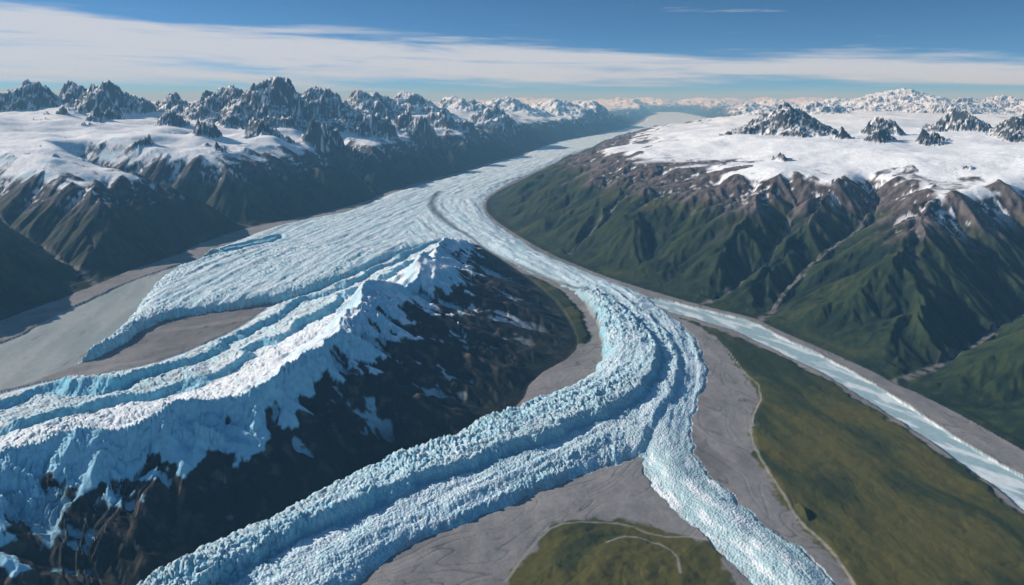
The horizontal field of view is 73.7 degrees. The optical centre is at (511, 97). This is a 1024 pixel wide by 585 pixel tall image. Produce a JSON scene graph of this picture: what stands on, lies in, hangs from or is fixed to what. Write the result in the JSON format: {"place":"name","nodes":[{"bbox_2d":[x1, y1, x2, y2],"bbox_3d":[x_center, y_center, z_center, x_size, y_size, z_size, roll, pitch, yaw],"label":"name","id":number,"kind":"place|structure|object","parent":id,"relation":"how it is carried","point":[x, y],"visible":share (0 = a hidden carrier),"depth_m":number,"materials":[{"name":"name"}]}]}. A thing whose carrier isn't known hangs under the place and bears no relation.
{"place":"outdoors","nodes":[
{"label":"outdoors","id":0,"kind":"place"},
{"bbox_2d":[0,248,220,389],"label":"silt lake","id":1,"kind":"structure","parent":0,"point":[72,336],"depth_m":28.95,"materials":[{"name":"liquid"}]},
{"bbox_2d":[0,237,577,584],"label":"snowy mountain ridge","id":2,"kind":"structure","parent":0,"point":[132,476],"depth_m":19.90,"materials":[{"name":"white snow"}]},
{"bbox_2d":[0,76,653,320],"bbox_3d":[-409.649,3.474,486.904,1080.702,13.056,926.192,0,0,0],"label":"mountain range","id":3,"kind":"structure","parent":0,"point":[104,181],"depth_m":64.98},
{"bbox_2d":[0,112,1023,584],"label":"ground","id":4,"kind":"structure","parent":0,"point":[840,482],"depth_m":17.39,"materials":[{"name":"grey gravel"}]},
{"bbox_2d":[78,112,835,584],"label":"glacier","id":5,"kind":"object","parent":4,"relation":"on","point":[640,390],"visible":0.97,"depth_m":19.80,"materials":[{"name":"white ice"}]},
{"bbox_2d":[0,0,1023,101],"label":"sky","id":6,"kind":"structure","parent":0,"point":[568,50],"materials":[{"name":"blue"}]},
{"bbox_2d":[487,101,1023,449],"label":"mountain range","id":7,"kind":"structure","parent":0,"point":[888,245],"depth_m":38.96,"materials":[{"name":"green plant"}]},
{"bbox_2d":[614,88,1023,117],"bbox_3d":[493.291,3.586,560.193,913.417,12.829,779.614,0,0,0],"label":"distant mountain range","id":8,"kind":"structure","parent":0,"point":[900,100],"depth_m":196.76,"materials":[{"name":"white snow"}]},
{"bbox_2d":[648,297,1023,509],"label":"river","id":9,"kind":"structure","parent":0,"point":[1006,480],"depth_m":22.93,"materials":[{"name":"white ice"}]}
]}

